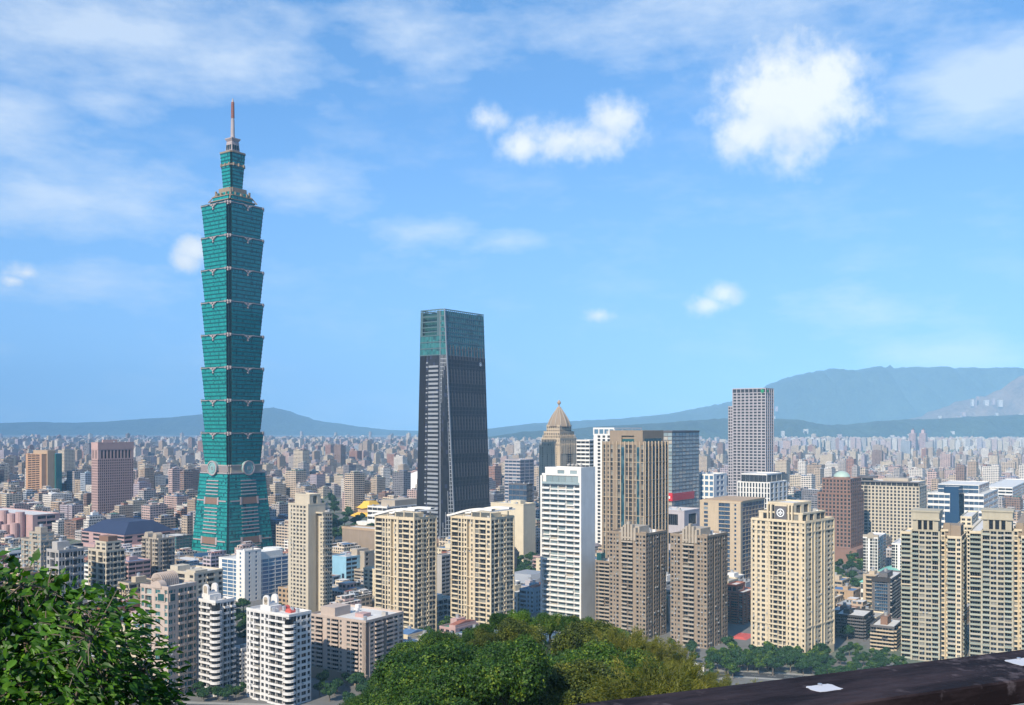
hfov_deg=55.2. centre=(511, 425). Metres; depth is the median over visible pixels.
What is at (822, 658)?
street tree
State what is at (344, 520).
street tree
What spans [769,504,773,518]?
window
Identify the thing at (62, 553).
apartment block
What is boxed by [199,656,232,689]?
window
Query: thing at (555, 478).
window
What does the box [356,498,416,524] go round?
office block
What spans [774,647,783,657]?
street tree
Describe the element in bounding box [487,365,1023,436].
mountains
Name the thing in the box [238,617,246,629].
street tree
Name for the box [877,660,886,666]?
street tree
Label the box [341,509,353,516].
street tree
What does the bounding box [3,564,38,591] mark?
apartment block
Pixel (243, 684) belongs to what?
street tree
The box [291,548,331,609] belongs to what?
window
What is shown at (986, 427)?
hills
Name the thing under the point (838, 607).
apartment block
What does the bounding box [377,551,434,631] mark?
window
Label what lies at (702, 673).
pavement
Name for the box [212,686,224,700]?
street tree
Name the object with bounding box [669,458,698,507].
window
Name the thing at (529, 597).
apartment block
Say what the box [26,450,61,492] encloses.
office tower
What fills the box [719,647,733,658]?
street tree
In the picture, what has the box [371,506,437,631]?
apartment tower
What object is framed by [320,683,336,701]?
street tree
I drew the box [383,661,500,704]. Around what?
broadleaf tree
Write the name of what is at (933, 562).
window
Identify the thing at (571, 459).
window
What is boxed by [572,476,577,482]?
window
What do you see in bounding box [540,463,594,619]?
apartment tower
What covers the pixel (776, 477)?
window
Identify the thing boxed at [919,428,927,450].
apartment tower
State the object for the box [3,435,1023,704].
ground
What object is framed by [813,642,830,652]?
street tree
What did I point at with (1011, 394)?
hills
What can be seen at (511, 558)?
window
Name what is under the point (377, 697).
broadleaf tree
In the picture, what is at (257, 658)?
window
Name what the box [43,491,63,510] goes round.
apartment block
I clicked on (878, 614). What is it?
apartment block
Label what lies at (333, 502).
street tree
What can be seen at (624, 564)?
window
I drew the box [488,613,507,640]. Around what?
broadleaf tree
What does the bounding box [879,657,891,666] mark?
street tree
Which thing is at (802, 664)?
street tree
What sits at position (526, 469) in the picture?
window
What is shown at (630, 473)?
window
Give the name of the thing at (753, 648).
street tree
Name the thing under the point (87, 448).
office block
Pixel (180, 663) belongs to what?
window
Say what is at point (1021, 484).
window
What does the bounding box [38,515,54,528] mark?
window
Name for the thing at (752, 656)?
street tree
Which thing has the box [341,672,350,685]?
street tree
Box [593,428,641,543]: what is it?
office tower
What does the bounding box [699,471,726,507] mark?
office block
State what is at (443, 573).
office block
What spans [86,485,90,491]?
apartment block
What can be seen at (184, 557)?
office block
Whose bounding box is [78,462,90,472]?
apartment block
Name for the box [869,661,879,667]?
street tree
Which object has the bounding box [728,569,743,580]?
office block
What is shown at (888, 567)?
sports hall
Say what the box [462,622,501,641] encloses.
broadleaf tree
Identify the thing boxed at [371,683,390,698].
broadleaf tree
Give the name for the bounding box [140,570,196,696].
apartment tower
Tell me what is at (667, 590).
apartment block
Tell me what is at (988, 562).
window
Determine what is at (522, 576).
market hall
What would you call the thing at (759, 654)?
street tree
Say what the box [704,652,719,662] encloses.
street tree
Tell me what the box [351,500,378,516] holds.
memorial hall
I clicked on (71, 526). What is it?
apartment block
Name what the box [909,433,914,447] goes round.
window
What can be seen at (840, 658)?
street tree
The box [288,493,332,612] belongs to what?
apartment tower
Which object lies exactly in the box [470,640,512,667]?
broadleaf tree
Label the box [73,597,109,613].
apartment block
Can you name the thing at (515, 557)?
apartment block
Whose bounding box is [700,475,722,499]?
window
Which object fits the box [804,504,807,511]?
window
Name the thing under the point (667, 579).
apartment block
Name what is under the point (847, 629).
street tree
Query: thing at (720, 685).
bamboo clump
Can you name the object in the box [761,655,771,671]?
street tree
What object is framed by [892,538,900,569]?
apartment tower
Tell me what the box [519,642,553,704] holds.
hillside
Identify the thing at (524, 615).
broadleaf tree
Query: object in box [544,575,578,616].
window
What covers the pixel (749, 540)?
window
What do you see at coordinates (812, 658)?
street tree
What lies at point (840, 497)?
hotel tower
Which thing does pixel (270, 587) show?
window
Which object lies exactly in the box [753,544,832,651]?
window
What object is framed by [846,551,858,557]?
street tree
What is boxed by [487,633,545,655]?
broadleaf tree
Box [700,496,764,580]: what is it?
office tower
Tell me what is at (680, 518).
office block
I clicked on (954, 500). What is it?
office block
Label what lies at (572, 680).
broadleaf tree
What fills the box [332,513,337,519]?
street tree
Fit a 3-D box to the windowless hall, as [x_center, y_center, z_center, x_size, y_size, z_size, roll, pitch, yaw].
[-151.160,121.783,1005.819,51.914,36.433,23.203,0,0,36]
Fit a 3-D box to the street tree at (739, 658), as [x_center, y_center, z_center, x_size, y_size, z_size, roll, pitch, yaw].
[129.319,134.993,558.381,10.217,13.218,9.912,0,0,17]
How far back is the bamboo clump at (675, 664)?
121.08 m
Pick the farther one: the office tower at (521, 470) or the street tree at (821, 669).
the office tower at (521, 470)
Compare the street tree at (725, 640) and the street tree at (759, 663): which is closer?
the street tree at (759, 663)
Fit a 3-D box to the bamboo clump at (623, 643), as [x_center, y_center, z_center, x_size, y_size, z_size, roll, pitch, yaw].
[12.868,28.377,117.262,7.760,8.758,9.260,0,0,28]
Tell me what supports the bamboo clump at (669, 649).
on the hillside
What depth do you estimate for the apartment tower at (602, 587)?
685.44 m
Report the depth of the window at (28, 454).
1734.89 m
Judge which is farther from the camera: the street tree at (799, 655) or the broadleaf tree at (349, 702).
the street tree at (799, 655)
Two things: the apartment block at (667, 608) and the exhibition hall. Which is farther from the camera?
the exhibition hall
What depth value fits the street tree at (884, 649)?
594.22 m
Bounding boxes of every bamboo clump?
[584,650,712,701]
[591,623,649,655]
[624,629,665,656]
[633,665,718,694]
[640,634,687,666]
[662,656,678,671]
[663,646,699,672]
[665,654,695,672]
[673,660,685,677]
[687,667,716,687]
[689,670,730,687]
[710,679,738,687]
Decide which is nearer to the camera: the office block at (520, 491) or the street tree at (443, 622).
the street tree at (443, 622)
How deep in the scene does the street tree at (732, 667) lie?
540.02 m
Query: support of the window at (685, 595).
in the apartment tower at (699, 585)
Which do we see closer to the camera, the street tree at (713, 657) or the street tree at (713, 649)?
the street tree at (713, 657)
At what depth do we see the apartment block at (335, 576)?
791.75 m
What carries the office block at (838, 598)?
on the ground
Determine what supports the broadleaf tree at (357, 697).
on the hillside
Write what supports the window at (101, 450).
in the office tower at (112, 473)
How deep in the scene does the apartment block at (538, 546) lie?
1050.62 m
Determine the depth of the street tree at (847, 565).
925.83 m
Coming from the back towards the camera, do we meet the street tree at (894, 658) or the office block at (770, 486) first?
the office block at (770, 486)
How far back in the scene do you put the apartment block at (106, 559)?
726.90 m
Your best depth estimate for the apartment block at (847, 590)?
744.52 m
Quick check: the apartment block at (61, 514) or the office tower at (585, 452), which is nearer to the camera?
the office tower at (585, 452)
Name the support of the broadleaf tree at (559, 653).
on the hillside
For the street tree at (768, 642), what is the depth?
586.85 m
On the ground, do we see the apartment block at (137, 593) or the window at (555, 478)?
the apartment block at (137, 593)
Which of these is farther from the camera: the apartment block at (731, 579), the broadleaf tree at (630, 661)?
the apartment block at (731, 579)
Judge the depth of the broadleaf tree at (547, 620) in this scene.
152.25 m
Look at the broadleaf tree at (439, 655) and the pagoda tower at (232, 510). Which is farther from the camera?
the pagoda tower at (232, 510)
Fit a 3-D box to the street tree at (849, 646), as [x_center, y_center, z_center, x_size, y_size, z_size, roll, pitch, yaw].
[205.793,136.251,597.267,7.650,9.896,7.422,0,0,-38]
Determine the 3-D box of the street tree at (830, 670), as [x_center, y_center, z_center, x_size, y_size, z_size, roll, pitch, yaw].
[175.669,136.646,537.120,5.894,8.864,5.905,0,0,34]
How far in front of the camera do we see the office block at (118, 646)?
527.13 m
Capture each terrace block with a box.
[835,605,874,640]
[870,612,900,650]
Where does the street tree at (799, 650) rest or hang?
on the ground
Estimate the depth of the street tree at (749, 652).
566.38 m
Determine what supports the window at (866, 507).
in the hotel tower at (890, 503)
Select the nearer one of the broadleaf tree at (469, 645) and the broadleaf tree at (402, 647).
the broadleaf tree at (469, 645)
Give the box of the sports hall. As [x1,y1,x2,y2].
[859,565,900,599]
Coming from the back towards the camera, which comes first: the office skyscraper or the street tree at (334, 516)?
the street tree at (334, 516)
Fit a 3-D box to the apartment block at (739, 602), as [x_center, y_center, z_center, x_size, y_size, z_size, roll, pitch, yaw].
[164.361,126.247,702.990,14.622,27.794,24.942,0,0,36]
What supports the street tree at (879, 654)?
on the ground
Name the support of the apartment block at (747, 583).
on the ground
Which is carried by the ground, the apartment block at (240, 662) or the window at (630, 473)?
the apartment block at (240, 662)
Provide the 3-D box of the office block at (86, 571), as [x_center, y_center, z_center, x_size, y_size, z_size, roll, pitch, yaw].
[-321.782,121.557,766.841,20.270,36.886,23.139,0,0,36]
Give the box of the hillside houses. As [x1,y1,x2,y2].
[700,396,1022,439]
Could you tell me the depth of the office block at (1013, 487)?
1564.38 m
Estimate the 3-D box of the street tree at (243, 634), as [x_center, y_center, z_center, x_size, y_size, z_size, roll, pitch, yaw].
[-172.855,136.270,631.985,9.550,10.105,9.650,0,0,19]
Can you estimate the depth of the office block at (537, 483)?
1745.36 m
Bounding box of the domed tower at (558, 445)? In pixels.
[539,400,576,516]
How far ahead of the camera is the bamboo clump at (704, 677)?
126.33 m
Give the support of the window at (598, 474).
in the office tower at (599, 438)
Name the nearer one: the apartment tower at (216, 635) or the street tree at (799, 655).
the apartment tower at (216, 635)
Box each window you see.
[28,454,39,491]
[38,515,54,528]
[94,450,132,513]
[143,658,195,694]
[157,593,175,601]
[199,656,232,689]
[223,583,287,599]
[248,656,309,703]
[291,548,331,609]
[312,643,396,673]
[368,506,416,518]
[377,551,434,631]
[453,552,512,624]
[505,460,533,501]
[509,485,531,501]
[542,427,572,472]
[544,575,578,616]
[546,475,551,481]
[553,475,558,481]
[559,476,564,481]
[566,476,571,481]
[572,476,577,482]
[598,474,599,542]
[604,470,666,571]
[610,557,664,637]
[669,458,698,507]
[669,514,677,524]
[671,561,726,647]
[689,513,695,523]
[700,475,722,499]
[728,540,750,580]
[729,389,772,494]
[738,474,785,507]
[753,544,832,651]
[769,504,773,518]
[796,505,799,512]
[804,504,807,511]
[818,504,862,546]
[864,496,925,540]
[902,560,959,660]
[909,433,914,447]
[919,433,923,450]
[970,561,1023,655]
[994,484,1023,497]
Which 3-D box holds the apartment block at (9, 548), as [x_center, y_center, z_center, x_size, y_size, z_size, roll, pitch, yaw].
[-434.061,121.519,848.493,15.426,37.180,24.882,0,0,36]
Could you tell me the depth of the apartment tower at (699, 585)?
623.88 m
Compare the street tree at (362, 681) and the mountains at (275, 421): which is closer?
the street tree at (362, 681)
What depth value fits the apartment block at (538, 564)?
902.96 m
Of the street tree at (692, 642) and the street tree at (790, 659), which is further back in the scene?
the street tree at (692, 642)
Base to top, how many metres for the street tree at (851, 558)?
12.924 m
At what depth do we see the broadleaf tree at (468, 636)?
140.65 m
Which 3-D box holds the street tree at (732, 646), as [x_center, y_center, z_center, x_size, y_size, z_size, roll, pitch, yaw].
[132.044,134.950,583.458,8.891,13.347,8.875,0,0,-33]
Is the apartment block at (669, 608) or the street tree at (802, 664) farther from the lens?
the apartment block at (669, 608)
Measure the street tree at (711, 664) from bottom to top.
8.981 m
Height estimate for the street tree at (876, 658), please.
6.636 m
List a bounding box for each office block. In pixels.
[0,563,16,585]
[5,545,20,562]
[75,479,79,493]
[83,492,90,510]
[84,442,90,457]
[84,563,87,599]
[112,614,139,684]
[125,553,150,579]
[175,555,202,564]
[219,546,287,600]
[332,547,374,581]
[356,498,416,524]
[403,636,417,641]
[437,553,450,595]
[491,500,535,560]
[509,482,532,501]
[536,476,538,495]
[595,543,601,549]
[669,506,699,549]
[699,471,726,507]
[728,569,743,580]
[737,472,786,509]
[835,572,849,585]
[835,591,843,605]
[871,568,900,617]
[928,480,997,527]
[989,479,1023,497]
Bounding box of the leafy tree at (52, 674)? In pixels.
[0,548,196,704]
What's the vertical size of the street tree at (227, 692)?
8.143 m
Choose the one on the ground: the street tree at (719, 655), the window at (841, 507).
the street tree at (719, 655)
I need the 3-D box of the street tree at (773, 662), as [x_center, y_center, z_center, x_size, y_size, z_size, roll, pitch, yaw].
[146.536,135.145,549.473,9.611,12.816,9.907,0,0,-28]
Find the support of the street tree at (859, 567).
on the ground
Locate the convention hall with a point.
(127, 530)
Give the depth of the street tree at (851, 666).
546.74 m
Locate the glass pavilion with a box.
[194,552,210,556]
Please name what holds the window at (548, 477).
in the apartment tower at (567, 540)
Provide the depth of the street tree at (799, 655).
558.09 m
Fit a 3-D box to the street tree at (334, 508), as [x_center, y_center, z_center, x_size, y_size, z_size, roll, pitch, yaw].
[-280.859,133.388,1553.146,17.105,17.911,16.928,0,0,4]
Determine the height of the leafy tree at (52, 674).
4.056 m
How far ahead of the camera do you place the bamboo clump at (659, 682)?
74.12 m
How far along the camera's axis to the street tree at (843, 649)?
593.73 m
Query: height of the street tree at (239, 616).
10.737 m
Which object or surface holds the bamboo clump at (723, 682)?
on the hillside
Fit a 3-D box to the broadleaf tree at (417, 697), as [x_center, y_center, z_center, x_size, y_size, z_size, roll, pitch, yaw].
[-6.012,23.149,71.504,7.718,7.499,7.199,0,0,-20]
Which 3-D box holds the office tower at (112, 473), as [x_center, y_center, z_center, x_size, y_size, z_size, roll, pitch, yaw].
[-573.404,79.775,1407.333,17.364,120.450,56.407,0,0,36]
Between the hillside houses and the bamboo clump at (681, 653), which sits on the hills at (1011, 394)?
the hillside houses
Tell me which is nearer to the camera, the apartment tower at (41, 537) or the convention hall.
the apartment tower at (41, 537)
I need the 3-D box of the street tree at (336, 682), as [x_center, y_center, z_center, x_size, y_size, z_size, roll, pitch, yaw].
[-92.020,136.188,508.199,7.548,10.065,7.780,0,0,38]
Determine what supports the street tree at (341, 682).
on the ground
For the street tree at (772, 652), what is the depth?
572.36 m
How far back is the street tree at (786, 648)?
579.58 m
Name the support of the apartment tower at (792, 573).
on the ground
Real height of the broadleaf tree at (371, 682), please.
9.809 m
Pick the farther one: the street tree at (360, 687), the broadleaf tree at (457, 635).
the street tree at (360, 687)
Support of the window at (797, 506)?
in the apartment tower at (792, 573)
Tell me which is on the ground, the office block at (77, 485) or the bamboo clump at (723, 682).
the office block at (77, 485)
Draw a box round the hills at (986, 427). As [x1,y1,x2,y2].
[489,414,1023,439]
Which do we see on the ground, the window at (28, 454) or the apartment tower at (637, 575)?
the apartment tower at (637, 575)
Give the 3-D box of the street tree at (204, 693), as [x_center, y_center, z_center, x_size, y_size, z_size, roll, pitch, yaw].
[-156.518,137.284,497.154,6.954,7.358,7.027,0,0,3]
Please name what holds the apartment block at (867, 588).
on the ground
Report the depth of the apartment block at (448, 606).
702.64 m
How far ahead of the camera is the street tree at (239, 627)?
651.54 m
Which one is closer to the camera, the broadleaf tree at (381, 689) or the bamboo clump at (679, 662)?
the broadleaf tree at (381, 689)
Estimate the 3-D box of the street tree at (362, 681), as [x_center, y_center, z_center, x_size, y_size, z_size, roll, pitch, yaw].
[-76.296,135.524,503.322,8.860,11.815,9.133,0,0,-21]
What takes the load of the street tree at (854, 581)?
on the ground
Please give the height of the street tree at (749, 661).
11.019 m
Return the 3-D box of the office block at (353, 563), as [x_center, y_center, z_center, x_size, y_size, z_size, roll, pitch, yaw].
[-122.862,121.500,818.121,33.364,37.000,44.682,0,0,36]
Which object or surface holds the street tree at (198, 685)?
on the ground
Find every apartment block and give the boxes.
[0,544,18,550]
[0,555,20,566]
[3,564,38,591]
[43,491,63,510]
[46,538,83,599]
[51,509,63,517]
[64,516,84,538]
[71,497,83,507]
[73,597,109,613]
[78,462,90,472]
[80,470,90,490]
[84,504,90,515]
[84,510,103,528]
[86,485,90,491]
[88,534,125,600]
[97,599,139,612]
[117,573,150,600]
[133,591,139,601]
[234,643,246,688]
[278,585,287,604]
[311,603,403,684]
[332,574,340,583]
[363,566,374,595]
[403,626,422,638]
[437,541,450,553]
[437,593,450,617]
[439,535,450,545]
[439,614,477,632]
[447,597,450,615]
[515,547,516,568]
[515,582,521,610]
[515,594,516,611]
[519,580,539,612]
[521,577,534,587]
[532,554,539,569]
[536,538,539,553]
[536,557,539,570]
[544,632,555,641]
[666,572,669,585]
[666,586,669,595]
[666,596,668,621]
[668,595,669,623]
[728,575,738,582]
[728,581,750,624]
[743,578,750,587]
[835,583,860,599]
[835,602,858,612]
[863,568,879,605]
[865,606,883,619]
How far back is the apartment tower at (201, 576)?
594.83 m
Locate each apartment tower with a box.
[21,524,58,578]
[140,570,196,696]
[141,531,174,576]
[167,564,222,596]
[197,583,235,696]
[246,594,310,704]
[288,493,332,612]
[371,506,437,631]
[447,506,514,627]
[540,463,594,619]
[595,552,608,624]
[602,430,668,571]
[609,521,666,639]
[670,523,727,648]
[751,499,834,657]
[863,532,885,572]
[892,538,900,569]
[901,508,966,660]
[909,428,916,449]
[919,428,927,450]
[958,511,981,603]
[969,508,1023,655]
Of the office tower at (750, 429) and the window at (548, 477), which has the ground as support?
the office tower at (750, 429)
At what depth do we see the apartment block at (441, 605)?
721.47 m
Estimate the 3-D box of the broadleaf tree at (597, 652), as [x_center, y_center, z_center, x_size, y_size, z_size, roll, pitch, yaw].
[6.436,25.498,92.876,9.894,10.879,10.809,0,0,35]
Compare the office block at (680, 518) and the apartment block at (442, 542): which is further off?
the apartment block at (442, 542)
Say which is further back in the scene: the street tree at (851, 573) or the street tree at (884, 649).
the street tree at (851, 573)
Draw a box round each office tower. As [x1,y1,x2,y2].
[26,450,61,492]
[91,440,133,514]
[505,458,533,502]
[576,439,593,466]
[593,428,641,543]
[663,430,699,507]
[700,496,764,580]
[728,388,773,495]
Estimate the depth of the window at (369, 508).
1264.63 m
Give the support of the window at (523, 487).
in the office block at (520, 491)
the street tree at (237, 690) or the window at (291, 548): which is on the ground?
the street tree at (237, 690)
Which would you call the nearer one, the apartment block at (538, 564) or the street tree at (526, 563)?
the apartment block at (538, 564)
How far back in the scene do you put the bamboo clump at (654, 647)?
145.56 m
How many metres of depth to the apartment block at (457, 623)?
628.14 m
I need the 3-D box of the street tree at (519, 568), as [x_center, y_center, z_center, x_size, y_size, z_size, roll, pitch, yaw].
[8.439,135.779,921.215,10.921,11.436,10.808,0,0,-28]
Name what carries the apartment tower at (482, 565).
on the ground
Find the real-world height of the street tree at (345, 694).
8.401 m
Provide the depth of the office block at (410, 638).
578.95 m
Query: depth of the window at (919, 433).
5559.43 m
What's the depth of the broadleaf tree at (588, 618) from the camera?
145.87 m
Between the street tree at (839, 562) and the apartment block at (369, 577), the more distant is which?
the street tree at (839, 562)
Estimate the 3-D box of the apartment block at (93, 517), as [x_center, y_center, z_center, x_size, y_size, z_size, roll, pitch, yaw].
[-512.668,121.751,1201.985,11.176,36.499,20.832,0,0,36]
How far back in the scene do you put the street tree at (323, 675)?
522.62 m
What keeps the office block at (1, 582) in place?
on the ground
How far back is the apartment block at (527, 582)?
775.26 m
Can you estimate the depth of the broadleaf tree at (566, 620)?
133.74 m
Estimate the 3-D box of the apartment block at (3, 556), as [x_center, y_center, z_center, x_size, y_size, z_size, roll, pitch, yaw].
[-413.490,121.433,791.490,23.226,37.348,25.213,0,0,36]
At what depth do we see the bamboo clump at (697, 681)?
96.57 m
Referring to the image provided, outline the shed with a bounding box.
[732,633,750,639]
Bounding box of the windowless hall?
[342,525,374,549]
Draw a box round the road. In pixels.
[13,672,802,704]
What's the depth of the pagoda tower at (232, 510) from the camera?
1096.24 m
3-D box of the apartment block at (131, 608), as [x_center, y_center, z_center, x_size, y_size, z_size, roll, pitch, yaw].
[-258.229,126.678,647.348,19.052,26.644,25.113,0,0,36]
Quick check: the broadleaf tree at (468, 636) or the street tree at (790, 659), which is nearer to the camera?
the broadleaf tree at (468, 636)
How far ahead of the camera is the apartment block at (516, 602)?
722.16 m
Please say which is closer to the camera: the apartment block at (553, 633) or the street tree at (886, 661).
the street tree at (886, 661)
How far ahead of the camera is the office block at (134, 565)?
782.57 m
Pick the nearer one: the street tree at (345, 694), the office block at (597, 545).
the street tree at (345, 694)
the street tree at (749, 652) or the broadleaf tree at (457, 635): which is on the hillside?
the broadleaf tree at (457, 635)
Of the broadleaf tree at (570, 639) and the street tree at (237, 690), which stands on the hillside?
the broadleaf tree at (570, 639)
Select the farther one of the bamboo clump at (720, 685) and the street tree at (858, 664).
the street tree at (858, 664)
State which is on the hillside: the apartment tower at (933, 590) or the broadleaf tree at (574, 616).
the broadleaf tree at (574, 616)
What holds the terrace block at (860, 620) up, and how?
on the ground
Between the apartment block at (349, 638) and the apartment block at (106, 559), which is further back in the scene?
the apartment block at (106, 559)
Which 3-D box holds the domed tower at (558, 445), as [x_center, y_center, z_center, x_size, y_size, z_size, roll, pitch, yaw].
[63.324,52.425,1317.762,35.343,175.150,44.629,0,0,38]
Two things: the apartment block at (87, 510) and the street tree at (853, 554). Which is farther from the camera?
the apartment block at (87, 510)
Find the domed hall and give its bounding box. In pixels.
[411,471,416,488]
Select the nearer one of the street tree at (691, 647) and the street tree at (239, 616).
the street tree at (691, 647)
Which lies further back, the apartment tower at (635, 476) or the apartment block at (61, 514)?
the apartment block at (61, 514)
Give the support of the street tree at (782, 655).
on the ground
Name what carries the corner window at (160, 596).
in the apartment tower at (170, 597)
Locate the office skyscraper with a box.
[417,308,489,537]
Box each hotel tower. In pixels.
[817,471,863,563]
[857,475,926,542]
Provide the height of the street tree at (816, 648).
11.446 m
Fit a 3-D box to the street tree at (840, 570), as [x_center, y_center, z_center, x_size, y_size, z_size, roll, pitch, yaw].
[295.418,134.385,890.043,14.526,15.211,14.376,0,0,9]
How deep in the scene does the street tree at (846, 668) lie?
539.20 m
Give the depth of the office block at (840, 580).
783.80 m
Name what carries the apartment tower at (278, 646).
on the ground
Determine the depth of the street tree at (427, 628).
627.98 m
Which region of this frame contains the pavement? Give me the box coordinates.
[13,670,810,704]
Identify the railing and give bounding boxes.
[575,649,1023,704]
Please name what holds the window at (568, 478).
in the apartment tower at (567, 540)
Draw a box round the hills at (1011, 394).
[910,375,1023,418]
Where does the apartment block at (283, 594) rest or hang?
on the ground
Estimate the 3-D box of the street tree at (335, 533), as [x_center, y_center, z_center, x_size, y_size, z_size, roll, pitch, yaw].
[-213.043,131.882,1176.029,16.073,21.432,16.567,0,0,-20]
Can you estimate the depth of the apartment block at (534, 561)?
947.61 m
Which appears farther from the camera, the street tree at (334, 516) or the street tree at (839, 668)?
the street tree at (334, 516)
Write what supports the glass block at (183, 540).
on the ground
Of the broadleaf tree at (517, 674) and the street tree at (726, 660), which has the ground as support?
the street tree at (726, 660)
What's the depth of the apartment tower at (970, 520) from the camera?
763.67 m
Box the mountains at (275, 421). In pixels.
[0,407,417,434]
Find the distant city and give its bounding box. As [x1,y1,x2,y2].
[0,431,1023,623]
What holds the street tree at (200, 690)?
on the ground
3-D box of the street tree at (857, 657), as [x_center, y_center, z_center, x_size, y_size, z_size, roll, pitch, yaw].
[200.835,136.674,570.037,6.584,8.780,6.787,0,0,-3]
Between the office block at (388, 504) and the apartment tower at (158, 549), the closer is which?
the apartment tower at (158, 549)
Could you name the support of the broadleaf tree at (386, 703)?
on the hillside
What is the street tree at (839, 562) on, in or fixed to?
on the ground
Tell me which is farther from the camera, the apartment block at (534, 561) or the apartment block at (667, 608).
the apartment block at (534, 561)
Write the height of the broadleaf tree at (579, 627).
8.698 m
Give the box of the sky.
[0,0,1023,430]
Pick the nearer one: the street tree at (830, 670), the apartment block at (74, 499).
the street tree at (830, 670)
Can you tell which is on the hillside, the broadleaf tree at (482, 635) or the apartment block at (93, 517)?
the broadleaf tree at (482, 635)
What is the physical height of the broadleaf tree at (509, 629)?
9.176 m
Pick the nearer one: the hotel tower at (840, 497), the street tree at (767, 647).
the street tree at (767, 647)
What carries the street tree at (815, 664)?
on the ground
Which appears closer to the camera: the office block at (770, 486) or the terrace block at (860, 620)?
the terrace block at (860, 620)
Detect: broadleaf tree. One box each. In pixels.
[345,689,364,704]
[352,695,365,704]
[353,691,397,704]
[362,683,380,699]
[367,675,376,686]
[371,638,473,687]
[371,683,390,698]
[374,700,398,704]
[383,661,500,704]
[389,639,421,657]
[394,687,477,704]
[407,629,454,653]
[442,632,466,643]
[444,640,482,660]
[461,623,493,641]
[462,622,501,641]
[462,637,552,704]
[466,627,499,649]
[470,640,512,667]
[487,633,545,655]
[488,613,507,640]
[495,616,549,650]
[507,608,538,628]
[520,657,631,704]
[536,612,562,641]
[542,639,626,702]
[545,648,581,699]
[547,618,622,655]
[551,629,610,654]
[556,615,578,625]
[559,615,587,631]
[584,616,595,623]
[616,646,667,681]
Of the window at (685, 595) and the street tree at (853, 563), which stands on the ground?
the street tree at (853, 563)
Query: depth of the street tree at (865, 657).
569.78 m
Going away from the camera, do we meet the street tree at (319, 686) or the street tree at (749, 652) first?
the street tree at (319, 686)
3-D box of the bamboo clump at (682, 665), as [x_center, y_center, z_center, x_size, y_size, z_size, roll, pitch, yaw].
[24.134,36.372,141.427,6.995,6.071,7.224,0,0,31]
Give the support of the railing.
on the hillside
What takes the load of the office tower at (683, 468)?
on the ground
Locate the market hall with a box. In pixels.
[515,569,539,583]
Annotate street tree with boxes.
[192,681,205,688]
[196,687,204,698]
[197,689,209,701]
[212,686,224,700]
[222,687,233,701]
[231,686,241,699]
[234,612,242,620]
[235,598,250,611]
[235,624,245,631]
[236,630,246,642]
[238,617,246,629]
[239,682,246,692]
[312,680,324,696]
[315,669,329,687]
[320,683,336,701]
[328,499,338,505]
[330,505,339,513]
[331,678,343,691]
[331,679,339,695]
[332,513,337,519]
[332,519,342,526]
[332,528,339,542]
[339,516,348,525]
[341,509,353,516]
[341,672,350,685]
[341,691,354,700]
[346,672,366,683]
[350,514,360,522]
[355,678,367,691]
[357,682,368,690]
[422,626,433,632]
[437,619,448,625]
[516,565,525,570]
[520,559,531,566]
[527,552,538,559]
[685,640,697,646]
[685,643,695,651]
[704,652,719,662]
[705,660,714,669]
[709,646,719,653]
[714,653,721,668]
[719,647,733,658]
[721,636,736,648]
[721,656,737,675]
[726,663,740,678]
[727,642,741,657]
[730,651,746,667]
[742,649,754,667]
[744,655,753,671]
[748,644,763,654]
[750,655,760,670]
[753,658,765,673]
[755,651,763,668]
[760,644,772,652]
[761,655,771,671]
[763,641,775,649]
[764,657,782,675]
[766,649,777,656]
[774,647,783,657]
[778,651,791,665]
[781,652,797,671]
[782,645,793,651]
[791,648,802,653]
[794,659,809,674]
[795,652,810,670]
[808,646,820,651]
[809,656,815,671]
[809,660,827,670]
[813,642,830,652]
[814,654,830,663]
[814,667,826,673]
[825,657,836,664]
[827,668,836,672]
[833,665,843,671]
[835,558,843,566]
[835,566,845,573]
[836,655,846,664]
[838,646,847,652]
[839,624,854,639]
[840,666,851,671]
[842,561,853,572]
[844,642,854,655]
[844,662,854,669]
[845,570,857,577]
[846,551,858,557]
[847,555,856,560]
[848,559,856,569]
[850,578,858,586]
[851,654,862,660]
[853,642,862,650]
[853,660,862,668]
[856,561,862,569]
[859,653,869,665]
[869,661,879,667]
[871,656,878,661]
[872,649,883,657]
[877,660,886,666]
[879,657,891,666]
[880,647,890,652]
[888,654,900,664]
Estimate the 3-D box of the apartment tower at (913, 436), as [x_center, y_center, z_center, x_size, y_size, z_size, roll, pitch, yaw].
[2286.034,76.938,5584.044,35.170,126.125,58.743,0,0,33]
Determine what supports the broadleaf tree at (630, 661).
on the hillside
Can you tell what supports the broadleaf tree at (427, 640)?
on the hillside
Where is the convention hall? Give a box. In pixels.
[70,517,174,546]
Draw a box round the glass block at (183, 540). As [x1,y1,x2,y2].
[165,533,192,549]
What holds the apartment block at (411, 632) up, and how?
on the ground
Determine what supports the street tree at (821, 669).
on the ground
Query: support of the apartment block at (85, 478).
on the ground
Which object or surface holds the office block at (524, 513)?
on the ground
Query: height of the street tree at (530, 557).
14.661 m
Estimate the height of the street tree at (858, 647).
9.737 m
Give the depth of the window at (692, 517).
976.04 m
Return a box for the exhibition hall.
[0,507,59,537]
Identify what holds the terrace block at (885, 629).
on the ground
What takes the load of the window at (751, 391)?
in the office tower at (750, 429)
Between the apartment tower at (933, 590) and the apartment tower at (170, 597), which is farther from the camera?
the apartment tower at (933, 590)
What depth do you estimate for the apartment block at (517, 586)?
748.50 m
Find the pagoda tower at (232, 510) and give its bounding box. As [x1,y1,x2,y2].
[192,98,272,553]
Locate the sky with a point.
(645, 207)

